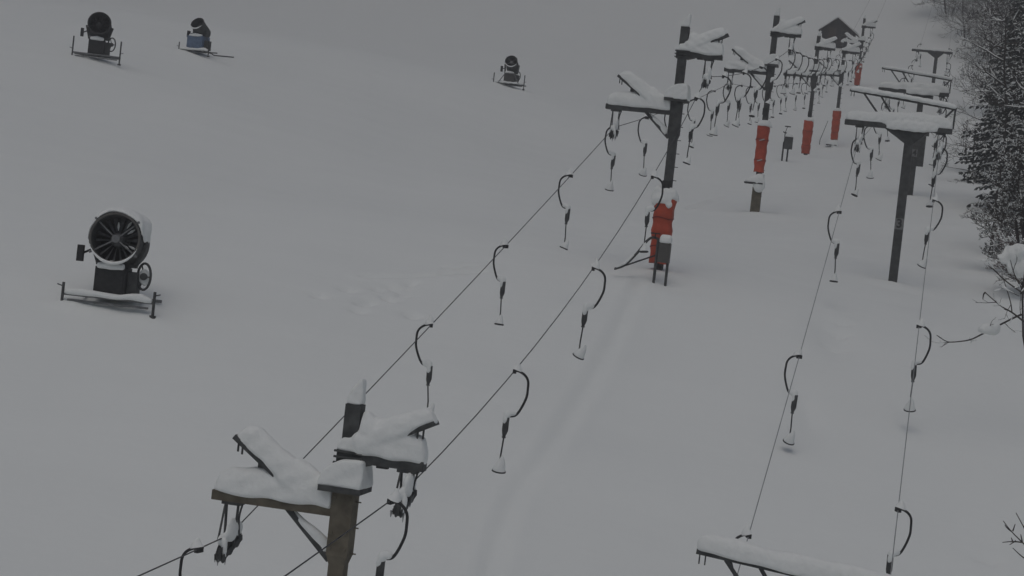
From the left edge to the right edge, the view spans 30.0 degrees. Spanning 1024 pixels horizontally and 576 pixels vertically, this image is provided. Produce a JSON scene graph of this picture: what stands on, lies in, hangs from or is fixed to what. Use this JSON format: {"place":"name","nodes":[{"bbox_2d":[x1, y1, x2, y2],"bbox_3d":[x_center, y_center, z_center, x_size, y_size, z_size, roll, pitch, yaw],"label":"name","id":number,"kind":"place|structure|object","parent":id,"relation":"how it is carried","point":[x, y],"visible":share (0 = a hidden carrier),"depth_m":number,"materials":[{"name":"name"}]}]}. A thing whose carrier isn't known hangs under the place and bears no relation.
{"place":"outdoors","nodes":[
{"label":"outdoors","id":0,"kind":"place"},
{"bbox_2d":[0,0,1023,575],"bbox_3d":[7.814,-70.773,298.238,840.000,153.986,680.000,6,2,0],"label":"snow ground","id":1,"kind":"structure","parent":0,"point":[334,202],"depth_m":59.47,"materials":[{"name":"white snow"}]},
{"bbox_2d":[70,12,122,65],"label":"snow gun","id":2,"kind":"object","parent":1,"relation":"on","point":[99,30],"visible":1,"depth_m":101.62,"materials":[{"name":"paint"}]},
{"bbox_2d":[57,207,161,318],"bbox_3d":[-10.739,-0.765,52.058,2.816,2.892,1.637,6,2,1],"label":"snow gun","id":3,"kind":"object","parent":1,"relation":"on","point":[119,238],"visible":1,"depth_m":51.57,"materials":[{"name":"paint"}]},
{"bbox_2d":[177,18,233,57],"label":"snow gun","id":4,"kind":"object","parent":1,"relation":"on","point":[198,40],"visible":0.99,"depth_m":117.58,"materials":[{"name":"paint"}]},
{"bbox_2d":[211,379,438,575],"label":"lift tower","id":5,"kind":"structure","parent":1,"relation":"on","point":[278,477],"depth_m":32.86,"materials":[{"name":"metal"}]},
{"bbox_2d":[138,0,869,575],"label":"haul cable","id":6,"kind":"object","parent":5,"relation":"attached to","point":[418,338],"visible":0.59,"depth_m":43.73,"materials":[{"name":"metal"}]},
{"bbox_2d":[179,538,203,575],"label":"platter hanger","id":7,"kind":"object","parent":6,"relation":"hanging from","point":[197,544],"visible":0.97,"depth_m":32.04,"materials":[{"name":"black metal"}]},
{"bbox_2d":[415,314,434,411],"bbox_3d":[-2.022,1.831,44.714,0.601,2.436,0.298,5,0,-4],"label":"platter hanger","id":8,"kind":"object","parent":6,"relation":"hanging from","point":[427,364],"visible":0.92,"depth_m":44.70,"materials":[{"name":"black metal"}]},
{"bbox_2d":[493,238,508,325],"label":"platter hanger","id":9,"kind":"object","parent":6,"relation":"hanging from","point":[501,279],"visible":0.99,"depth_m":51.11,"materials":[{"name":"black metal"}]},
{"bbox_2d":[558,168,572,249],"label":"platter hanger","id":10,"kind":"object","parent":6,"relation":"hanging from","point":[566,207],"visible":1,"depth_m":58.35,"materials":[{"name":"black metal"}]},
{"bbox_2d":[604,123,615,190],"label":"platter hanger","id":11,"kind":"object","parent":6,"relation":"hanging from","point":[609,186],"visible":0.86,"depth_m":64.83,"materials":[{"name":"black metal"}]},
{"bbox_2d":[637,114,648,176],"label":"platter hanger","id":12,"kind":"object","parent":6,"relation":"hanging from","point":[643,172],"visible":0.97,"depth_m":71.37,"materials":[{"name":"black metal"}]},
{"bbox_2d":[687,95,696,147],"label":"platter hanger","id":13,"kind":"object","parent":6,"relation":"hanging from","point":[693,120],"visible":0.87,"depth_m":85.21,"materials":[{"name":"black metal"}]},
{"bbox_2d":[706,87,715,136],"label":"platter hanger","id":14,"kind":"object","parent":6,"relation":"hanging from","point":[711,109],"visible":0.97,"depth_m":92.26,"materials":[{"name":"black metal"}]},
{"bbox_2d":[723,84,730,126],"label":"platter hanger","id":15,"kind":"object","parent":6,"relation":"hanging from","point":[727,124],"visible":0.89,"depth_m":99.19,"materials":[{"name":"black metal"}]},
{"bbox_2d":[734,82,742,125],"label":"platter hanger","id":16,"kind":"object","parent":6,"relation":"hanging from","point":[741,83],"visible":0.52,"depth_m":105.98,"materials":[{"name":"black metal"}]},
{"bbox_2d":[745,83,752,124],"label":"platter hanger","id":17,"kind":"object","parent":6,"relation":"hanging from","point":[750,109],"visible":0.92,"depth_m":112.95,"materials":[{"name":"black metal"}]},
{"bbox_2d":[754,85,760,122],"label":"platter hanger","id":18,"kind":"object","parent":6,"relation":"hanging from","point":[757,119],"visible":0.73,"depth_m":119.80,"materials":[{"name":"black metal"}]},
{"bbox_2d":[771,84,775,117],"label":"platter hanger","id":19,"kind":"object","parent":6,"relation":"hanging from","point":[773,99],"visible":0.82,"depth_m":133.69,"materials":[{"name":"black metal"}]},
{"bbox_2d":[776,82,781,114],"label":"platter hanger","id":20,"kind":"object","parent":6,"relation":"hanging from","point":[780,97],"visible":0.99,"depth_m":140.62,"materials":[{"name":"black metal"}]},
{"bbox_2d":[782,81,786,111],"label":"platter hanger","id":21,"kind":"object","parent":6,"relation":"hanging from","point":[785,109],"visible":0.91,"depth_m":147.54,"materials":[{"name":"black metal"}]},
{"bbox_2d":[793,81,797,110],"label":"platter hanger","id":22,"kind":"object","parent":6,"relation":"hanging from","point":[795,108],"visible":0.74,"depth_m":154.43,"materials":[{"name":"black metal"}]},
{"bbox_2d":[801,82,805,108],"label":"platter hanger","id":23,"kind":"object","parent":6,"relation":"hanging from","point":[804,94],"visible":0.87,"depth_m":161.37,"materials":[{"name":"black metal"}]},
{"bbox_2d":[284,1,885,575],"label":"haul cable","id":24,"kind":"object","parent":5,"relation":"attached to","point":[520,363],"visible":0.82,"depth_m":38.98,"materials":[{"name":"metal"}]},
{"bbox_2d":[375,488,408,575],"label":"platter hanger","id":25,"kind":"object","parent":24,"relation":"hanging from","point":[394,497],"visible":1,"depth_m":31.87,"materials":[{"name":"black metal"}]},
{"bbox_2d":[492,362,529,473],"bbox_3d":[-0.006,2.725,39.997,0.586,2.350,0.297,6,-2,3],"label":"platter hanger","id":26,"kind":"object","parent":24,"relation":"hanging from","point":[499,467],"visible":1,"depth_m":39.97,"materials":[{"name":"black metal"}]},
{"bbox_2d":[573,258,605,359],"bbox_3d":[1.930,0.526,47.523,0.611,2.560,0.316,7,2,21],"label":"platter hanger","id":27,"kind":"object","parent":24,"relation":"hanging from","point":[579,353],"visible":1,"depth_m":47.50,"materials":[{"name":"black metal"}]},
{"bbox_2d":[639,169,663,252],"bbox_3d":[4.024,-2.204,54.979,0.488,2.437,0.266,6,2,-22],"label":"platter hanger","id":28,"kind":"object","parent":24,"relation":"hanging from","point":[644,248],"visible":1,"depth_m":54.91,"materials":[{"name":"black metal"}]},
{"bbox_2d":[683,92,705,164],"bbox_3d":[5.920,-5.165,61.896,0.569,2.392,0.281,8,6,22],"label":"platter hanger","id":29,"kind":"object","parent":24,"relation":"hanging from","point":[687,160],"visible":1,"depth_m":61.89,"materials":[{"name":"black metal"}]},
{"bbox_2d":[709,72,731,135],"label":"platter hanger","id":30,"kind":"object","parent":24,"relation":"hanging from","point":[713,132],"visible":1,"depth_m":68.43,"materials":[{"name":"black metal"}]},
{"bbox_2d":[732,67,751,127],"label":"platter hanger","id":31,"kind":"object","parent":24,"relation":"hanging from","point":[735,123],"visible":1,"depth_m":75.48,"materials":[{"name":"black metal"}]},
{"bbox_2d":[749,62,766,116],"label":"platter hanger","id":32,"kind":"object","parent":24,"relation":"hanging from","point":[757,88],"visible":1,"depth_m":82.59,"materials":[{"name":"black metal"}]},
{"bbox_2d":[765,55,782,105],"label":"platter hanger","id":33,"kind":"object","parent":24,"relation":"hanging from","point":[770,86],"visible":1,"depth_m":89.69,"materials":[{"name":"black metal"}]},
{"bbox_2d":[780,46,795,93],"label":"platter hanger","id":34,"kind":"object","parent":24,"relation":"hanging from","point":[783,91],"visible":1,"depth_m":96.70,"materials":[{"name":"black metal"}]},
{"bbox_2d":[789,48,802,94],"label":"platter hanger","id":35,"kind":"object","parent":24,"relation":"hanging from","point":[792,91],"visible":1,"depth_m":103.84,"materials":[{"name":"black metal"}]},
{"bbox_2d":[796,52,808,93],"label":"platter hanger","id":36,"kind":"object","parent":24,"relation":"hanging from","point":[801,72],"visible":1,"depth_m":110.95,"materials":[{"name":"black metal"}]},
{"bbox_2d":[804,55,814,93],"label":"platter hanger","id":37,"kind":"object","parent":24,"relation":"hanging from","point":[807,78],"visible":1,"depth_m":118.07,"materials":[{"name":"black metal"}]},
{"bbox_2d":[808,56,819,91],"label":"platter hanger","id":38,"kind":"object","parent":24,"relation":"hanging from","point":[812,73],"visible":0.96,"depth_m":125.03,"materials":[{"name":"black metal"}]},
{"bbox_2d":[813,56,823,91],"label":"platter hanger","id":39,"kind":"object","parent":24,"relation":"hanging from","point":[817,73],"visible":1,"depth_m":132.17,"materials":[{"name":"black metal"}]},
{"bbox_2d":[817,56,827,89],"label":"platter hanger","id":40,"kind":"object","parent":24,"relation":"hanging from","point":[824,58],"visible":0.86,"depth_m":139.19,"materials":[{"name":"black metal"}]},
{"bbox_2d":[823,56,831,85],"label":"platter hanger","id":41,"kind":"object","parent":24,"relation":"hanging from","point":[824,84],"visible":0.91,"depth_m":146.36,"materials":[{"name":"black metal"}]},
{"bbox_2d":[830,57,839,85],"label":"platter hanger","id":42,"kind":"object","parent":24,"relation":"hanging from","point":[834,71],"visible":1,"depth_m":153.31,"materials":[{"name":"black metal"}]},
{"bbox_2d":[838,58,846,86],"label":"platter hanger","id":43,"kind":"object","parent":24,"relation":"hanging from","point":[842,71],"visible":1,"depth_m":160.51,"materials":[{"name":"black metal"}]},
{"bbox_2d":[493,55,525,89],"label":"snow gun","id":44,"kind":"object","parent":1,"relation":"on","point":[511,75],"visible":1,"depth_m":139.62,"materials":[{"name":"paint"}]},
{"bbox_2d":[614,232,671,285],"bbox_3d":[4.298,-0.909,62.939,1.804,1.902,0.558,6,2,4],"label":"control cabinet","id":45,"kind":"object","parent":1,"relation":"on","point":[663,249],"visible":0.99,"depth_m":62.74,"materials":[{"name":"metal"}]},
{"bbox_2d":[605,14,728,270],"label":"lift tower","id":46,"kind":"structure","parent":1,"relation":"on","point":[645,97],"depth_m":63.84,"materials":[{"name":"paint"}]},
{"bbox_2d":[724,7,804,211],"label":"lift tower","id":47,"kind":"structure","parent":1,"relation":"on","point":[790,28],"depth_m":97.85,"materials":[{"name":"paint"}]},
{"bbox_2d":[781,126,792,161],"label":"control cabinet","id":48,"kind":"object","parent":1,"relation":"on","point":[788,142],"visible":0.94,"depth_m":134.35,"materials":[{"name":"grey metal"}]},
{"bbox_2d":[696,535,892,575],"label":"lift tower","id":49,"kind":"structure","parent":1,"relation":"on","point":[727,550],"depth_m":35.03,"materials":[{"name":"paint"}]},
{"bbox_2d":[737,4,932,573],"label":"haul cable","id":50,"kind":"object","parent":49,"relation":"attached to","point":[801,348],"visible":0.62,"depth_m":50.27,"materials":[{"name":"metal"}]},
{"bbox_2d":[730,526,752,567],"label":"platter hanger","id":51,"kind":"object","parent":50,"relation":"hanging from","point":[746,532],"visible":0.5,"depth_m":40.47,"materials":[{"name":"rubber"}]},
{"bbox_2d":[783,346,802,444],"bbox_3d":[7.462,2.857,51.075,0.652,2.640,0.323,10,2,35],"label":"platter hanger","id":52,"kind":"object","parent":50,"relation":"hanging from","point":[789,439],"visible":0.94,"depth_m":50.99,"materials":[{"name":"black metal"}]},
{"bbox_2d":[827,205,841,282],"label":"platter hanger","id":53,"kind":"object","parent":50,"relation":"hanging from","point":[835,242],"visible":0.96,"depth_m":63.96,"materials":[{"name":"black metal"}]},
{"bbox_2d":[851,134,863,196],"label":"platter hanger","id":54,"kind":"object","parent":50,"relation":"hanging from","point":[856,191],"visible":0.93,"depth_m":75.72,"materials":[{"name":"black metal"}]},
{"bbox_2d":[863,127,873,178],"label":"platter hanger","id":55,"kind":"object","parent":50,"relation":"hanging from","point":[870,174],"visible":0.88,"depth_m":87.82,"materials":[{"name":"black plastic"}]},
{"bbox_2d":[873,108,882,160],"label":"platter hanger","id":56,"kind":"object","parent":50,"relation":"hanging from","point":[880,156],"visible":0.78,"depth_m":99.73,"materials":[{"name":"black plastic"}]},
{"bbox_2d":[881,98,889,141],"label":"platter hanger","id":57,"kind":"object","parent":50,"relation":"hanging from","point":[887,139],"visible":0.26,"depth_m":111.63,"materials":[{"name":"black rubber"}]},
{"bbox_2d":[890,4,954,573],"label":"haul cable","id":58,"kind":"object","parent":49,"relation":"attached to","point":[914,363],"visible":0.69,"depth_m":49.80,"materials":[{"name":"metal"}]},
{"bbox_2d":[886,499,912,573],"bbox_3d":[8.465,5.928,42.188,0.564,2.552,0.283,5,2,-28],"label":"platter hanger","id":59,"kind":"object","parent":58,"relation":"hanging from","point":[900,506],"visible":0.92,"depth_m":42.11,"materials":[{"name":"black metal"}]},
{"bbox_2d":[904,319,931,411],"bbox_3d":[11.427,2.181,53.752,0.662,2.658,0.336,6,6,32],"label":"platter hanger","id":60,"kind":"object","parent":58,"relation":"hanging from","point":[920,323],"visible":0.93,"depth_m":53.77,"materials":[{"name":"black plastic"}]},
{"bbox_2d":[917,193,942,268],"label":"platter hanger","id":61,"kind":"object","parent":58,"relation":"hanging from","point":[922,264],"visible":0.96,"depth_m":65.55,"materials":[{"name":"black metal"}]},
{"bbox_2d":[929,115,942,165],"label":"platter hanger","id":62,"kind":"object","parent":58,"relation":"hanging from","point":[935,145],"visible":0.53,"depth_m":98.69,"materials":[{"name":"black metal"}]},
{"bbox_2d":[926,145,947,207],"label":"platter hanger","id":63,"kind":"object","parent":58,"relation":"hanging from","point":[929,204],"visible":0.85,"depth_m":73.80,"materials":[{"name":"black metal"}]},
{"bbox_2d":[928,136,946,185],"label":"platter hanger","id":64,"kind":"object","parent":58,"relation":"hanging from","point":[934,161],"visible":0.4,"depth_m":86.37,"materials":[{"name":"black metal"}]},
{"bbox_2d":[783,31,837,154],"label":"lift tower","id":65,"kind":"structure","parent":1,"relation":"on","point":[828,44],"depth_m":146.83,"materials":[{"name":"paint"}]},
{"bbox_2d":[816,37,861,146],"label":"lift tower","id":66,"kind":"structure","parent":1,"relation":"on","point":[848,48],"depth_m":171.82,"materials":[{"name":"paint"}]},
{"bbox_2d":[819,16,859,47],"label":"ski hut","id":67,"kind":"object","parent":1,"relation":"on","point":[839,27],"visible":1,"depth_m":248.15,"materials":[{"name":"grey wood"}]},
{"bbox_2d":[828,27,835,42],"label":"door","id":68,"kind":"structure","parent":67,"relation":"in","point":[832,31],"depth_m":248.29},
{"bbox_2d":[840,15,877,85],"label":"lift tower","id":69,"kind":"structure","parent":1,"relation":"on","point":[870,24],"depth_m":216.79,"materials":[{"name":"paint"}]},
{"bbox_2d":[844,86,956,281],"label":"lift tower","id":70,"kind":"structure","parent":1,"relation":"on","point":[908,129],"depth_m":71.91,"materials":[{"name":"metal"}]},
{"bbox_2d":[878,66,951,195],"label":"lift tower","id":71,"kind":"structure","parent":1,"relation":"on","point":[924,90],"depth_m":109.89,"materials":[{"name":"paint"}]},
{"bbox_2d":[912,47,952,98],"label":"lift tower","id":72,"kind":"structure","parent":1,"relation":"on","point":[936,53],"depth_m":189.89,"materials":[{"name":"paint"}]},
{"bbox_2d":[911,0,973,16],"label":"bare tree","id":73,"kind":"object","parent":1,"relation":"on","point":[944,3],"visible":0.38,"depth_m":261.75,"materials":[{"name":"brown plant"}]},
{"bbox_2d":[931,0,1000,40],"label":"bare tree","id":74,"kind":"object","parent":1,"relation":"on","point":[962,8],"visible":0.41,"depth_m":250.04,"materials":[{"name":"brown plant"}]},
{"bbox_2d":[955,114,978,151],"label":"sapling","id":75,"kind":"object","parent":1,"relation":"on","point":[967,126],"visible":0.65,"depth_m":168.21,"materials":[{"name":"brown plant"}]},
{"bbox_2d":[959,128,984,176],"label":"sapling","id":76,"kind":"object","parent":1,"relation":"on","point":[969,145],"visible":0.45,"depth_m":132.68,"materials":[{"name":"brown plant"}]},
{"bbox_2d":[924,256,1023,346],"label":"bare tree","id":77,"kind":"object","parent":1,"relation":"on","point":[991,328],"visible":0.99,"depth_m":54.27,"materials":[{"name":"brown plant"}]},
{"bbox_2d":[931,0,1019,158],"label":"bare tree","id":78,"kind":"object","parent":1,"relation":"on","point":[983,40],"visible":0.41,"depth_m":149.53,"materials":[{"name":"grey plant"}]},
{"bbox_2d":[950,0,1012,55],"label":"bare tree","id":79,"kind":"object","parent":1,"relation":"on","point":[966,21],"visible":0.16,"depth_m":241.35,"materials":[{"name":"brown plant"}]},
{"bbox_2d":[940,7,1023,185],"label":"bare tree","id":80,"kind":"object","parent":1,"relation":"on","point":[995,78],"visible":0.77,"depth_m":107.78,"materials":[{"name":"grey plant"}]},
{"bbox_2d":[949,0,1019,110],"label":"bare tree","id":81,"kind":"object","parent":1,"relation":"on","point":[983,18],"visible":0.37,"depth_m":184.52,"materials":[{"name":"brown plant"}]},
{"bbox_2d":[961,0,1014,47],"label":"bare tree","id":82,"kind":"object","parent":1,"relation":"on","point":[980,27],"visible":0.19,"depth_m":234.67,"materials":[{"name":"brown plant"}]},
{"bbox_2d":[953,0,1023,183],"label":"spruce tree","id":83,"kind":"object","parent":1,"relation":"on","point":[1010,38],"visible":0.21,"depth_m":125.74,"materials":[{"name":"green plant"}]},
{"bbox_2d":[960,135,1023,263],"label":"bare tree","id":84,"kind":"object","parent":1,"relation":"on","point":[1002,217],"visible":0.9,"depth_m":79.97,"materials":[{"name":"black plant"}]},
{"bbox_2d":[966,30,1023,213],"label":"spruce tree","id":85,"kind":"object","parent":1,"relation":"on","point":[1020,130],"visible":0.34,"depth_m":103.90,"materials":[{"name":"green plant"}]},
{"bbox_2d":[978,113,1020,254],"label":"bare tree","id":86,"kind":"object","parent":1,"relation":"on","point":[985,172],"visible":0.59,"depth_m":87.89,"materials":[{"name":"brown plant"}]},
{"bbox_2d":[975,0,1023,93],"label":"spruce tree","id":87,"kind":"object","parent":1,"relation":"on","point":[1003,32],"visible":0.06,"depth_m":199.85,"materials":[{"name":"green plant"}]},
{"bbox_2d":[979,59,1023,243],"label":"bare tree","id":88,"kind":"object","parent":1,"relation":"on","point":[1015,106],"visible":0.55,"depth_m":88.92,"materials":[{"name":"brown plant"}]},
{"bbox_2d":[983,227,1023,293],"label":"laden bush","id":89,"kind":"object","parent":1,"relation":"on","point":[1008,254],"visible":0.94,"depth_m":72.37,"materials":[{"name":"white plant"}]},
{"bbox_2d":[1002,513,1023,557],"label":"bare tree","id":90,"kind":"object","parent":1,"relation":"on","point":[1012,541],"visible":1,"depth_m":37.99,"materials":[{"name":"brown plant"}]}
]}

